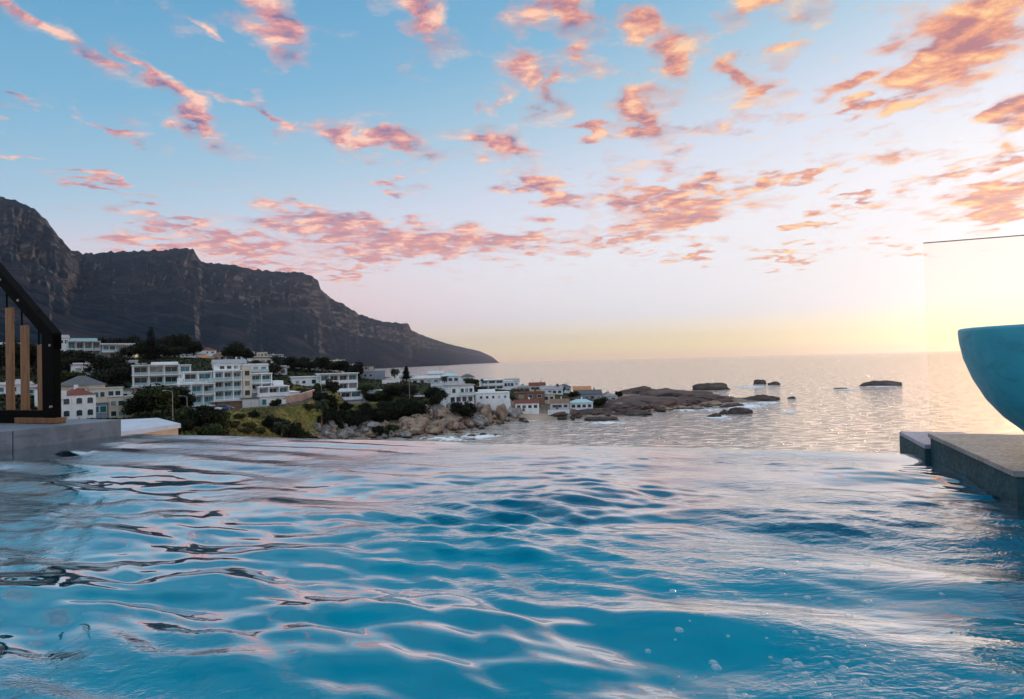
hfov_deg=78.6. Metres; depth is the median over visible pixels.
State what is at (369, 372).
grey box house
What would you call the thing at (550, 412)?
boundary wall
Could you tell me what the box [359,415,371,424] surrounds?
dark bush
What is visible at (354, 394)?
window
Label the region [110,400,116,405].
window
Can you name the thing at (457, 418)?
boulder
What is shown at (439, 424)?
boulder
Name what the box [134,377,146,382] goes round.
window
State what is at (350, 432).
boulder
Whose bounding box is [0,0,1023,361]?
sky
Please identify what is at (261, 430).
dry shrub
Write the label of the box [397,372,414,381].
house
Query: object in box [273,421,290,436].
palm tree
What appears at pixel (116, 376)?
dark tree
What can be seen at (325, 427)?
boulder
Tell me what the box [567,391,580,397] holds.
leafy tree
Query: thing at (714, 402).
flat boulder
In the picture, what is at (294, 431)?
slope shrub
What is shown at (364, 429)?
boulder
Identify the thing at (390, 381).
boundary wall
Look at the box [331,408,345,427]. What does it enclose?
dark bush
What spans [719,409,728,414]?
sea rock
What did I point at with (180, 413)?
slope shrub
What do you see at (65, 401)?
window
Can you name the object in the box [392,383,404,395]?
garden tree
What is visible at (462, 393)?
cube house
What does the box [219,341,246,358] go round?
domed tree
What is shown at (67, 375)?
dark tree
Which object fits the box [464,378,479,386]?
leafy tree
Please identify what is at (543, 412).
terrain
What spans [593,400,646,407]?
sea rock
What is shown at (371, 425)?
boulder
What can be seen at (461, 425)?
boulder
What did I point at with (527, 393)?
brown house
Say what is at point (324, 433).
boulder
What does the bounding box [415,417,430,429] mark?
boulder
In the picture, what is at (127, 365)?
dark tree
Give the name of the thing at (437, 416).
boulder
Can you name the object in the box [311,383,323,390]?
dark bush
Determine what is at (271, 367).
garden tree
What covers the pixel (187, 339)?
dark tree
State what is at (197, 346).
dark tree
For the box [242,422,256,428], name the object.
dry shrub
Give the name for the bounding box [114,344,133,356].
dark tree
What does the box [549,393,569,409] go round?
beach cottage
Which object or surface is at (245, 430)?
dry shrub
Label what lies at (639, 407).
flat boulder
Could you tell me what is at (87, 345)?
window
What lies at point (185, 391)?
shade tree
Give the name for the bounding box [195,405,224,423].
slope shrub
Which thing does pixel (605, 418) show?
sea rock
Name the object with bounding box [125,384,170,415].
shade tree
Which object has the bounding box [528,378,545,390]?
point house
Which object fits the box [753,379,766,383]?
sea rock
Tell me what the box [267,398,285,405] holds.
boundary wall
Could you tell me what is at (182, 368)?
window
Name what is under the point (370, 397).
garden tree
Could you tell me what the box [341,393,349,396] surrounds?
window
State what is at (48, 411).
stair balustrade
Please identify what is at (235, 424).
dry shrub
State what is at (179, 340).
dark tree
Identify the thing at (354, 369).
garden tree
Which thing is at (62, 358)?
dark tree
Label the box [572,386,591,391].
point house
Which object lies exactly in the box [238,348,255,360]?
domed tree
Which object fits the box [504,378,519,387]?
point house
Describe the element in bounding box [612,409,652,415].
sea rock
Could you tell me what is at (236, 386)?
stepped apartments
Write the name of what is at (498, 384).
modern house
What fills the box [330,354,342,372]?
flat house
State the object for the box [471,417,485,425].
boulder
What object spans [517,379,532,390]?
point house
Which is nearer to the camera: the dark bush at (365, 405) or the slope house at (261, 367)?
the dark bush at (365, 405)
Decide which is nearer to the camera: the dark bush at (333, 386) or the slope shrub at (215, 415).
the slope shrub at (215, 415)
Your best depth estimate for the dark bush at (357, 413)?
210.13 m
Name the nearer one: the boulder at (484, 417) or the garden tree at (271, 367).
the boulder at (484, 417)
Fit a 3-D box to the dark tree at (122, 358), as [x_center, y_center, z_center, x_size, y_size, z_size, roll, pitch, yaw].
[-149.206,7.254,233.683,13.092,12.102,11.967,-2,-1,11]
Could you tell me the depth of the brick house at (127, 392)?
184.99 m
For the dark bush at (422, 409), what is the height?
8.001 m
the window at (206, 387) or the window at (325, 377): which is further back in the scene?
the window at (325, 377)
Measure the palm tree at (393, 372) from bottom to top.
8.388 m
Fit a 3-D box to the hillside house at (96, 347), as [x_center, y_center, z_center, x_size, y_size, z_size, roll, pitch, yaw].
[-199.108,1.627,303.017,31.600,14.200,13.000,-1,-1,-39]
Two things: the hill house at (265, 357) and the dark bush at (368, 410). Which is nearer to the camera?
the dark bush at (368, 410)
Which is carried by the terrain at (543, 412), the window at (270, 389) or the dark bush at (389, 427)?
the dark bush at (389, 427)
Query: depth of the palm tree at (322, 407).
188.65 m
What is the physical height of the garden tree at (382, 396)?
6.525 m
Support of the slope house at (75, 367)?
on the terrain at (543, 412)
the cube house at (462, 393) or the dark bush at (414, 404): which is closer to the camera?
the dark bush at (414, 404)
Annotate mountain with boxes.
[0,196,499,368]
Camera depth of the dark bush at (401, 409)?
219.75 m
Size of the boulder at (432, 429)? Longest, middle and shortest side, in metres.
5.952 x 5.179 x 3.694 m
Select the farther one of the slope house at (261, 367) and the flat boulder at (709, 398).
the flat boulder at (709, 398)
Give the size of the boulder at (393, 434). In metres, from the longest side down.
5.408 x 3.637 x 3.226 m
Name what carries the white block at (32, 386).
on the terrain at (543, 412)
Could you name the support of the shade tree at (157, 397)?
on the terrain at (543, 412)
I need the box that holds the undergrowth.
[0,355,496,435]
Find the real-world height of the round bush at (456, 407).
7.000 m
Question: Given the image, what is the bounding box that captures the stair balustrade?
[0,262,65,423]
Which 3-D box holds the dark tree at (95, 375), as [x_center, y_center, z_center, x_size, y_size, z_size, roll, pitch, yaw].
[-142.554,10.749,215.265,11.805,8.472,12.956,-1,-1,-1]
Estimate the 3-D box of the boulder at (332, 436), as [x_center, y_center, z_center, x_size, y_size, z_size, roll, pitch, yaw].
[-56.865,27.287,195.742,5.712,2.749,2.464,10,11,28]
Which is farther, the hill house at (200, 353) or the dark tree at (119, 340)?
the hill house at (200, 353)
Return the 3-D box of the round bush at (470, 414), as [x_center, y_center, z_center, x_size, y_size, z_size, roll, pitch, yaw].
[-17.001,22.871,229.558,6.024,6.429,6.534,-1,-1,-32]
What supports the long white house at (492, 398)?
on the terrain at (543, 412)
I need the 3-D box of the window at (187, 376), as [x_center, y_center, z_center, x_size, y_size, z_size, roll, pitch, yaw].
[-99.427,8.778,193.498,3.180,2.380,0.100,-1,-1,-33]
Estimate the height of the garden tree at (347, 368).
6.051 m
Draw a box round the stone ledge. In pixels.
[928,433,1023,505]
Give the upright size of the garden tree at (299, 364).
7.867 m
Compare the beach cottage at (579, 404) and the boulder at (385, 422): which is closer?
the boulder at (385, 422)
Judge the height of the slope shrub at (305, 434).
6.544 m
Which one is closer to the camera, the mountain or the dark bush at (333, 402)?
the dark bush at (333, 402)
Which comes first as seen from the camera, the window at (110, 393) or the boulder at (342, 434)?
the window at (110, 393)
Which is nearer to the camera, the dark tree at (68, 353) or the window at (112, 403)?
the window at (112, 403)
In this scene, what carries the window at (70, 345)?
in the hillside house at (96, 347)
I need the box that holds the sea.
[360,351,1023,452]
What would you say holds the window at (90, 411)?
in the arched villa
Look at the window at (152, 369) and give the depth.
215.35 m
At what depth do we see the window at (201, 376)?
195.65 m
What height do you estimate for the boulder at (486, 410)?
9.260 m
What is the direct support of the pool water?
in the pool
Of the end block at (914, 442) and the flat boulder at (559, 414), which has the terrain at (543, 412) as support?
the flat boulder at (559, 414)
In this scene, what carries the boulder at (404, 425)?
on the terrain at (543, 412)
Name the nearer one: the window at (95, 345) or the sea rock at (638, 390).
the window at (95, 345)
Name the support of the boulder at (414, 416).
on the terrain at (543, 412)
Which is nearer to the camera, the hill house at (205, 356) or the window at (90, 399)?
the window at (90, 399)
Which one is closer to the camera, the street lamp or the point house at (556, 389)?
the street lamp
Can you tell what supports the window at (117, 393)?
in the hip roof house at (109, 400)
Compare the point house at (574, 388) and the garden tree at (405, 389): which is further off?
the point house at (574, 388)
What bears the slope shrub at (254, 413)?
on the terrain at (543, 412)
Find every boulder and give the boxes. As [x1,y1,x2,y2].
[313,423,320,431]
[320,430,329,436]
[321,425,329,431]
[328,422,337,429]
[328,432,337,438]
[336,429,348,438]
[345,427,354,436]
[359,427,369,432]
[365,429,378,435]
[367,421,382,428]
[382,420,389,426]
[389,429,400,436]
[398,420,415,431]
[400,431,412,437]
[402,417,415,424]
[409,425,423,434]
[411,414,420,418]
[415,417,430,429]
[424,425,441,434]
[425,404,432,419]
[429,403,444,412]
[432,420,444,432]
[433,413,441,418]
[436,407,450,417]
[442,414,461,421]
[447,419,458,430]
[458,422,465,428]
[464,418,473,427]
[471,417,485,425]
[476,415,487,423]
[481,404,492,423]
[494,403,507,420]
[507,407,519,417]
[515,407,522,413]
[549,412,567,416]
[571,409,581,416]
[611,406,624,410]
[615,409,626,412]
[622,405,636,408]
[635,405,647,409]
[654,408,665,411]
[670,405,685,408]
[683,405,703,408]
[691,398,707,403]
[698,400,722,405]
[702,397,721,401]
[719,404,733,407]
[722,403,743,405]
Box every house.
[61,335,69,350]
[61,376,133,417]
[66,338,138,357]
[70,361,99,375]
[123,387,140,395]
[129,360,146,363]
[189,351,206,356]
[197,351,213,358]
[202,347,215,356]
[211,357,246,368]
[213,352,225,358]
[240,356,268,372]
[252,351,272,362]
[268,353,283,357]
[275,358,287,374]
[289,372,381,403]
[311,367,328,371]
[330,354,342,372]
[361,365,398,379]
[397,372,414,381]
[410,374,440,382]
[427,366,443,375]
[431,381,451,403]
[440,373,459,383]
[441,384,475,406]
[460,374,474,383]
[475,389,510,409]
[479,379,513,389]
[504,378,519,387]
[514,389,544,404]
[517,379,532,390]
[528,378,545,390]
[540,384,562,394]
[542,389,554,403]
[561,381,570,392]
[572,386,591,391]
[576,387,601,398]
[602,388,617,398]
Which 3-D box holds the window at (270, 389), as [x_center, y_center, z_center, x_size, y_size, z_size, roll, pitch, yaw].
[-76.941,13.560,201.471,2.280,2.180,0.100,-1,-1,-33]
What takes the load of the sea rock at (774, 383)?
in the sea
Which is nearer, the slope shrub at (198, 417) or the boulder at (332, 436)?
the slope shrub at (198, 417)
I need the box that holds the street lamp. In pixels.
[162,390,172,420]
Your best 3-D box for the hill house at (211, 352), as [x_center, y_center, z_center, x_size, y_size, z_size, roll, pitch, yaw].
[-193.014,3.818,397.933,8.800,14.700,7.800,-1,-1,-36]
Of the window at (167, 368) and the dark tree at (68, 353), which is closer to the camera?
the window at (167, 368)
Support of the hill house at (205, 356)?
on the terrain at (543, 412)
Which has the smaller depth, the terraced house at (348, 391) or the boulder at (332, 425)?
the boulder at (332, 425)
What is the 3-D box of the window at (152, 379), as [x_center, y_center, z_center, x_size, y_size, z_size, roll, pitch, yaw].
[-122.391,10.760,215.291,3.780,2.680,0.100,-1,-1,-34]
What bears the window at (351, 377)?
in the terraced house at (348, 391)
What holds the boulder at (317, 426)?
on the terrain at (543, 412)
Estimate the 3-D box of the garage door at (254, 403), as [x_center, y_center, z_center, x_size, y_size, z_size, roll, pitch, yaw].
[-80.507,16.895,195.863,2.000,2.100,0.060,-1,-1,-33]
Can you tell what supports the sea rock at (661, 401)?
in the sea
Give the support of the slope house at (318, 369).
on the terrain at (543, 412)
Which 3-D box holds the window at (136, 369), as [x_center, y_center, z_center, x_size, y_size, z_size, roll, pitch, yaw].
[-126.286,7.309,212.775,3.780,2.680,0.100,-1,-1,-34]
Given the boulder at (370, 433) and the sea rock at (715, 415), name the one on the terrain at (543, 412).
the boulder at (370, 433)
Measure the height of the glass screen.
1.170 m
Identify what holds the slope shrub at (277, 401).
on the terrain at (543, 412)
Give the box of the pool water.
[0,434,1023,698]
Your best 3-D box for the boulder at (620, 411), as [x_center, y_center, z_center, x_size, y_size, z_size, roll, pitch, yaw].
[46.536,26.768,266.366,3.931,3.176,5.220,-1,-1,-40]
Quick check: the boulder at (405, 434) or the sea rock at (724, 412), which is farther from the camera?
the sea rock at (724, 412)
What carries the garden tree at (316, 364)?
on the terrain at (543, 412)
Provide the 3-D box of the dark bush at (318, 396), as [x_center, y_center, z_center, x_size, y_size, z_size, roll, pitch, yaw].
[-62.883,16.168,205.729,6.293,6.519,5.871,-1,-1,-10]
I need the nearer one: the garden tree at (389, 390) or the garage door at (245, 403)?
the garage door at (245, 403)
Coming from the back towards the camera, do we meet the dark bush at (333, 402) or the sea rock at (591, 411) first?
the sea rock at (591, 411)
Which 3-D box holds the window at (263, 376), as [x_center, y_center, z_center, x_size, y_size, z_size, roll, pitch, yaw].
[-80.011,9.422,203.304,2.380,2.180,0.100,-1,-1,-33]
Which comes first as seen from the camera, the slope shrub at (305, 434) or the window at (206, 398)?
the slope shrub at (305, 434)
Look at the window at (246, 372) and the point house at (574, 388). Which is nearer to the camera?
the window at (246, 372)
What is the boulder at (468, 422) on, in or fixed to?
on the terrain at (543, 412)
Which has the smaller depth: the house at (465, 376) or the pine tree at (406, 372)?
the pine tree at (406, 372)
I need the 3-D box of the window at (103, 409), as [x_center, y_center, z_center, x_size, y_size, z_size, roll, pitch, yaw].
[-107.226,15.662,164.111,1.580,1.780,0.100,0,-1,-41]
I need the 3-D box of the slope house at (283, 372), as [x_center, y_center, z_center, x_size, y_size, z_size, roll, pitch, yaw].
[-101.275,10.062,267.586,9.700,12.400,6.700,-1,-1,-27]
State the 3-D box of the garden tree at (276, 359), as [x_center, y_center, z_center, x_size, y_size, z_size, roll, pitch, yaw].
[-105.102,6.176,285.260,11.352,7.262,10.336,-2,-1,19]
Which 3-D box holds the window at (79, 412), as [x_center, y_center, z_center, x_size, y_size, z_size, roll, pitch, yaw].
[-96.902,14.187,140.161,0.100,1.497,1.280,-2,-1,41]
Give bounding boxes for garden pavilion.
[121,418,180,435]
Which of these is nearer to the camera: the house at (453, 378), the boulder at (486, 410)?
the boulder at (486, 410)
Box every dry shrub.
[228,421,239,427]
[233,413,245,418]
[238,427,252,433]
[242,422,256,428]
[252,427,265,434]
[302,402,314,409]
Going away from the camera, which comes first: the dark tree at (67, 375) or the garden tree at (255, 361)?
the dark tree at (67, 375)
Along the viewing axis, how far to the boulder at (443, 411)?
228.32 m
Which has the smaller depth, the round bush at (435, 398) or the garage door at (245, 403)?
the garage door at (245, 403)
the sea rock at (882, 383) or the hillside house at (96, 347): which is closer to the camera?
the hillside house at (96, 347)
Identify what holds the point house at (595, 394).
on the terrain at (543, 412)
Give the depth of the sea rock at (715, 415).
247.95 m
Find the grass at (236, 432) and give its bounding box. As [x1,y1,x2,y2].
[181,380,376,437]
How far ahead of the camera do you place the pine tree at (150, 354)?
289.42 m
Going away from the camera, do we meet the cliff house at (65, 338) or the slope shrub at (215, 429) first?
the slope shrub at (215, 429)
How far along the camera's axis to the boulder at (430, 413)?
224.46 m
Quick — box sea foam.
[423,385,891,440]
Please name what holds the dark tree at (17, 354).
on the terrain at (543, 412)
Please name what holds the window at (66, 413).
in the arched villa
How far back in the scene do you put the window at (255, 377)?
201.57 m
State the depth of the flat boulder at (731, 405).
294.35 m
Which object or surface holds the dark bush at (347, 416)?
on the terrain at (543, 412)
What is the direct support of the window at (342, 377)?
in the terraced house at (348, 391)
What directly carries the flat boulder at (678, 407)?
on the terrain at (543, 412)
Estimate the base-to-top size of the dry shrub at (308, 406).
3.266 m
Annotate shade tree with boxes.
[120,400,154,416]
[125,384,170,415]
[136,383,182,415]
[168,386,197,414]
[176,397,194,409]
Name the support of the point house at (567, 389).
on the terrain at (543, 412)
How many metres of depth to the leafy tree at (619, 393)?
316.58 m
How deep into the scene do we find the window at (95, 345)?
300.93 m
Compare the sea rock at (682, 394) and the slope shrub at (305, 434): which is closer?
the slope shrub at (305, 434)
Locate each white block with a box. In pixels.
[0,379,33,395]
[30,384,36,395]
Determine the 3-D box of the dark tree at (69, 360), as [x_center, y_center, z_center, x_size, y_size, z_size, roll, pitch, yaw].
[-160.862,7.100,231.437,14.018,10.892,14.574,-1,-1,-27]
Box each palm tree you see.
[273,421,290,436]
[313,399,329,425]
[390,369,399,378]
[440,376,447,382]
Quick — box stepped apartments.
[175,363,299,410]
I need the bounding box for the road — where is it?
[227,391,328,410]
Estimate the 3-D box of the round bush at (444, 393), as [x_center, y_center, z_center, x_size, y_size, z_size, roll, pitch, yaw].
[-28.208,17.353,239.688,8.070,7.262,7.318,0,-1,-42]
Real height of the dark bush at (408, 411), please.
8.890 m
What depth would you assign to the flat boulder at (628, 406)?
277.23 m
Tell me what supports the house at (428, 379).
on the terrain at (543, 412)
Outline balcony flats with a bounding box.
[131,362,191,388]
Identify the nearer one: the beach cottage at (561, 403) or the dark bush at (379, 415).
the dark bush at (379, 415)
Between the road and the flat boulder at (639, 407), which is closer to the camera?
the road
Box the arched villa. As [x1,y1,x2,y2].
[34,385,95,418]
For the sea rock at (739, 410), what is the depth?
258.60 m
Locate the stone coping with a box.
[0,419,120,450]
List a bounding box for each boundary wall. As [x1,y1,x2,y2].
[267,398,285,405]
[285,389,314,403]
[382,378,399,383]
[548,409,569,414]
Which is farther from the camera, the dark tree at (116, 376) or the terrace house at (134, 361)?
the terrace house at (134, 361)
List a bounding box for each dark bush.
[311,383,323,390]
[312,389,329,402]
[317,412,331,423]
[325,379,339,392]
[326,395,339,409]
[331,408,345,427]
[339,401,353,410]
[339,409,358,426]
[350,409,362,424]
[358,403,372,409]
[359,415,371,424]
[362,406,377,420]
[368,425,385,434]
[370,408,389,421]
[383,424,399,434]
[388,402,405,418]
[397,398,414,417]
[406,399,422,414]
[412,400,431,414]
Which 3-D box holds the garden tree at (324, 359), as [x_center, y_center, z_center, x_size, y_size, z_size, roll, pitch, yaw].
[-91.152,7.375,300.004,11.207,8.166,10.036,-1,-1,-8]
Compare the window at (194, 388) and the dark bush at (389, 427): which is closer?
the window at (194, 388)
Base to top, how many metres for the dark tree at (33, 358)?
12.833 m
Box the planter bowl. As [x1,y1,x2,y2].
[958,324,1023,430]
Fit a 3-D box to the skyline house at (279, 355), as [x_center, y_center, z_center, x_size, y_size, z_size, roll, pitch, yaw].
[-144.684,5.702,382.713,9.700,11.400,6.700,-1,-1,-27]
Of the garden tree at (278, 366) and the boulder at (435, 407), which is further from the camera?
the garden tree at (278, 366)
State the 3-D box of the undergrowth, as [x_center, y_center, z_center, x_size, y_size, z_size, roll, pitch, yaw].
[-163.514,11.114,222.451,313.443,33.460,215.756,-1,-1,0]
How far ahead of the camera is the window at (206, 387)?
191.87 m
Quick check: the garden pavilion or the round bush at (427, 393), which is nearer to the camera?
the garden pavilion
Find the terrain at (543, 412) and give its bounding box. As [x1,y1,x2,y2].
[0,356,757,439]
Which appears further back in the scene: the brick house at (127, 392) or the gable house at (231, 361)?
the gable house at (231, 361)
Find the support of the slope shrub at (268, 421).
on the terrain at (543, 412)
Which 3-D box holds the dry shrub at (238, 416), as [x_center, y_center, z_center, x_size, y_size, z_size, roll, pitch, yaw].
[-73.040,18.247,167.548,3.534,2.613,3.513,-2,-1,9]
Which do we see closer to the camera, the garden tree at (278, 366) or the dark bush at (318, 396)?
the dark bush at (318, 396)
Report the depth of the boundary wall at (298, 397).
200.53 m
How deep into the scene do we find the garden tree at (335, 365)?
293.27 m
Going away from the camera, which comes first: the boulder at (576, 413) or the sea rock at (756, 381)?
the boulder at (576, 413)
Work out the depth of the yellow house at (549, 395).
287.77 m
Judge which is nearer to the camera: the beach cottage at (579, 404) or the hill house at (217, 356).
the beach cottage at (579, 404)
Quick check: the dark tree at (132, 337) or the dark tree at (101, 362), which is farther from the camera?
the dark tree at (132, 337)
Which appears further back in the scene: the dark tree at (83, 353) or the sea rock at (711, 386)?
the sea rock at (711, 386)
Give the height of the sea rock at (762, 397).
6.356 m
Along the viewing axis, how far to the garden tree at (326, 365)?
297.37 m
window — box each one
[63,398,69,404]
[63,410,69,416]
[68,343,74,349]
[76,397,82,403]
[76,409,82,415]
[77,343,82,347]
[85,343,90,347]
[87,397,93,403]
[87,409,93,415]
[93,343,98,347]
[100,406,106,412]
[108,391,113,395]
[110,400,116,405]
[111,411,116,416]
[115,390,120,395]
[134,367,146,371]
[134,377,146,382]
[150,367,161,371]
[150,377,162,381]
[165,366,176,371]
[165,376,177,381]
[180,366,189,371]
[185,374,195,378]
[192,386,200,390]
[199,373,209,378]
[204,385,212,390]
[204,396,212,401]
[215,382,221,386]
[233,372,239,376]
[244,370,249,375]
[244,380,249,385]
[252,375,258,379]
[262,375,269,378]
[269,388,276,392]
[321,376,327,380]
[339,375,346,379]
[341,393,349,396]
[349,375,355,379]
[349,383,355,387]
[352,392,359,396]
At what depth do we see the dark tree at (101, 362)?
225.89 m
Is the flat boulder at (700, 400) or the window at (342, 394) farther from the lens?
the flat boulder at (700, 400)
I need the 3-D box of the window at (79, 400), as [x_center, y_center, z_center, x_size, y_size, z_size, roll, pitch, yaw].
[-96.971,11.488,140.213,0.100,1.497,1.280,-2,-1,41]
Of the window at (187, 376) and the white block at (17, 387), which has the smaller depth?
the white block at (17, 387)
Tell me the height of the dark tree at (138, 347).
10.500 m
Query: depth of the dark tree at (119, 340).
341.75 m
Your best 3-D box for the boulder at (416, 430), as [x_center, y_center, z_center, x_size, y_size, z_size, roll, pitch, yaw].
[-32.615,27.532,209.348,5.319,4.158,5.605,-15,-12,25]
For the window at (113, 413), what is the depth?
165.96 m
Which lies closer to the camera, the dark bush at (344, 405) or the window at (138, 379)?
the window at (138, 379)
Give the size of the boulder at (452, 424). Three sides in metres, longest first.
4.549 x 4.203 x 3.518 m
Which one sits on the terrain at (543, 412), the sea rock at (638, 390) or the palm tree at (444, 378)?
the palm tree at (444, 378)
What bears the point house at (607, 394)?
on the terrain at (543, 412)
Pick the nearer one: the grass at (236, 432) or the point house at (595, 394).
the grass at (236, 432)
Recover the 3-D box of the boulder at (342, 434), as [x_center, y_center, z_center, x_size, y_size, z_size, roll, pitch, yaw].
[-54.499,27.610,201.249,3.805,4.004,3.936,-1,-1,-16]
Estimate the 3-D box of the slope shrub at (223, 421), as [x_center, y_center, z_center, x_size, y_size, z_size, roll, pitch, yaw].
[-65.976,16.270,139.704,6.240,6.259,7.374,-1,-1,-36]
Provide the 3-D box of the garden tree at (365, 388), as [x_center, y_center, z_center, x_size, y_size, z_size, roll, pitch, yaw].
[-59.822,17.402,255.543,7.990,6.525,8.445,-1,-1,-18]
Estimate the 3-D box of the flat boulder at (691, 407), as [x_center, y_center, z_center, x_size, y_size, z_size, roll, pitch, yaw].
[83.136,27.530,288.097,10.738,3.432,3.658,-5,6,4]
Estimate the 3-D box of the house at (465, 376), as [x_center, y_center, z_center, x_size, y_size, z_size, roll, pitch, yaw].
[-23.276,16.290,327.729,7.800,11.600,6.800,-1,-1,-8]
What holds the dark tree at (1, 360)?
on the terrain at (543, 412)
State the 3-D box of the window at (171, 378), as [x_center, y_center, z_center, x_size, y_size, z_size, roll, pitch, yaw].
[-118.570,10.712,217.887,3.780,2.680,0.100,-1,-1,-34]
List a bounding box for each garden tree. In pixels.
[252,360,262,363]
[265,361,279,374]
[269,355,289,365]
[273,364,284,372]
[283,356,302,365]
[289,357,312,370]
[305,361,323,369]
[311,356,331,369]
[319,360,334,371]
[327,360,351,372]
[339,365,350,372]
[346,367,361,374]
[350,362,364,376]
[356,384,373,394]
[364,393,379,401]
[374,390,390,400]
[377,385,401,398]
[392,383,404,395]
[399,384,418,394]
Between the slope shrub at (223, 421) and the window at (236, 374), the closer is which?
the slope shrub at (223, 421)
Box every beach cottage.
[514,397,539,413]
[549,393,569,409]
[569,397,592,409]
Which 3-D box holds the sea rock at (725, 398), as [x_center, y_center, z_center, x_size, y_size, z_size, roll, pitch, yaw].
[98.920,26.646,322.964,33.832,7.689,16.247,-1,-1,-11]
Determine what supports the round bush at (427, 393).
on the terrain at (543, 412)
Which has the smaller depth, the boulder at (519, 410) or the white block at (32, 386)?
the white block at (32, 386)
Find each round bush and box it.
[422,387,439,397]
[428,392,442,405]
[430,386,449,399]
[449,401,469,415]
[460,403,473,418]
[464,400,476,413]
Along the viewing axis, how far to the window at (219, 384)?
195.03 m
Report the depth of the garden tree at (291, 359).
283.87 m
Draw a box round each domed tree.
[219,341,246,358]
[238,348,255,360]
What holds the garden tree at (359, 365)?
on the terrain at (543, 412)
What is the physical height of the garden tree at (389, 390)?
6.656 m
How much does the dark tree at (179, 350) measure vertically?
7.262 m
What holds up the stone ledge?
on the pool
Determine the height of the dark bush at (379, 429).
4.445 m
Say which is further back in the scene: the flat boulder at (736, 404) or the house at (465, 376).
the house at (465, 376)
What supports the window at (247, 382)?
in the stepped apartments
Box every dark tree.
[0,339,19,371]
[0,342,36,374]
[29,344,41,372]
[33,350,67,368]
[61,349,78,357]
[61,354,87,371]
[61,370,85,382]
[72,349,103,360]
[81,355,112,372]
[83,369,108,384]
[97,337,112,342]
[97,366,131,386]
[105,353,130,369]
[107,362,136,372]
[111,337,124,342]
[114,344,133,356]
[123,334,140,342]
[130,341,149,359]
[161,346,188,357]
[169,334,193,356]
[181,335,196,355]
[185,340,203,355]
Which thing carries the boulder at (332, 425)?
on the terrain at (543, 412)
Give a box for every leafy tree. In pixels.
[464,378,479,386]
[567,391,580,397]
[593,397,607,405]
[615,391,622,397]
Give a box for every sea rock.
[570,409,612,414]
[584,416,618,420]
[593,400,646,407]
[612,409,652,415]
[615,395,687,408]
[621,386,654,393]
[639,389,712,398]
[682,394,734,401]
[692,383,729,389]
[706,413,721,416]
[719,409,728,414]
[727,407,752,413]
[741,394,776,400]
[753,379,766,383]
[767,381,779,384]
[859,380,901,385]
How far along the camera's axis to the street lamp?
141.76 m
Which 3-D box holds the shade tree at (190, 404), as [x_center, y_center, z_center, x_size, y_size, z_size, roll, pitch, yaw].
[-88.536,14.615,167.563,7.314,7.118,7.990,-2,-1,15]
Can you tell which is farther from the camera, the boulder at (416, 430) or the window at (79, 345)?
the window at (79, 345)
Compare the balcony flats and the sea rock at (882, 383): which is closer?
the balcony flats
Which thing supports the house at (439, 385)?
on the terrain at (543, 412)
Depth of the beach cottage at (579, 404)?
274.61 m
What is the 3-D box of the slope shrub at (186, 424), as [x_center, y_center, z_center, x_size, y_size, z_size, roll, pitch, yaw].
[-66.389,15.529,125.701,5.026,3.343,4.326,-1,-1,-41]
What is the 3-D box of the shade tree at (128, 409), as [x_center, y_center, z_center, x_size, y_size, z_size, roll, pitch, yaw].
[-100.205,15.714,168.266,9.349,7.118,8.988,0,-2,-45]
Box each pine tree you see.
[142,327,160,361]
[402,366,410,380]
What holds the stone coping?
on the pool
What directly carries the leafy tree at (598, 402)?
on the terrain at (543, 412)
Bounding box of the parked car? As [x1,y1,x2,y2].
[219,405,233,409]
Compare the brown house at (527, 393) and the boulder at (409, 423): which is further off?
the brown house at (527, 393)
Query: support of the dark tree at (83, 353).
on the terrain at (543, 412)
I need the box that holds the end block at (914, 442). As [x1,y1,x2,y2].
[899,431,966,456]
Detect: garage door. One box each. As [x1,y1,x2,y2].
[243,400,249,406]
[251,400,257,406]
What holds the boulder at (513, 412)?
on the terrain at (543, 412)
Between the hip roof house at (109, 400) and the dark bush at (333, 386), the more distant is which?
the dark bush at (333, 386)
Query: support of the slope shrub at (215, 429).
on the terrain at (543, 412)
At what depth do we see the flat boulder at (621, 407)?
274.19 m
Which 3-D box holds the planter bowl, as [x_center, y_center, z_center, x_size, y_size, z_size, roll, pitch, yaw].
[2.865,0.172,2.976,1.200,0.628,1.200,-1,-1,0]
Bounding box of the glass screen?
[923,235,1023,434]
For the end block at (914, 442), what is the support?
on the pool
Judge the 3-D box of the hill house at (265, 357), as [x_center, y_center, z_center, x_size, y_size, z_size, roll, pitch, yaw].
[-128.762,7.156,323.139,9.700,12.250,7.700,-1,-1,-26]
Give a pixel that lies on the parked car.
(226, 407)
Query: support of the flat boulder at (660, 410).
on the terrain at (543, 412)
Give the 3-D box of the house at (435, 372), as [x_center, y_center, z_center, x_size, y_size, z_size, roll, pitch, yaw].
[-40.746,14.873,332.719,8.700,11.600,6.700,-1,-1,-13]
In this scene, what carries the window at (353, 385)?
in the terraced house at (348, 391)
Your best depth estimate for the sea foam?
258.50 m
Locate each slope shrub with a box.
[172,406,193,421]
[174,419,194,431]
[181,404,213,427]
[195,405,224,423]
[195,423,225,435]
[206,409,230,429]
[247,410,259,417]
[261,415,280,427]
[268,418,292,434]
[269,398,281,405]
[278,420,302,437]
[292,428,310,437]
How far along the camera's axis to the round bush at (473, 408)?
231.74 m
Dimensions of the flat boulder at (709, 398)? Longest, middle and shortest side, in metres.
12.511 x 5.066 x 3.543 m
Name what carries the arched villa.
on the terrain at (543, 412)
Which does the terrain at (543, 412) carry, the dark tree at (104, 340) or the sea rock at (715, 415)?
the dark tree at (104, 340)

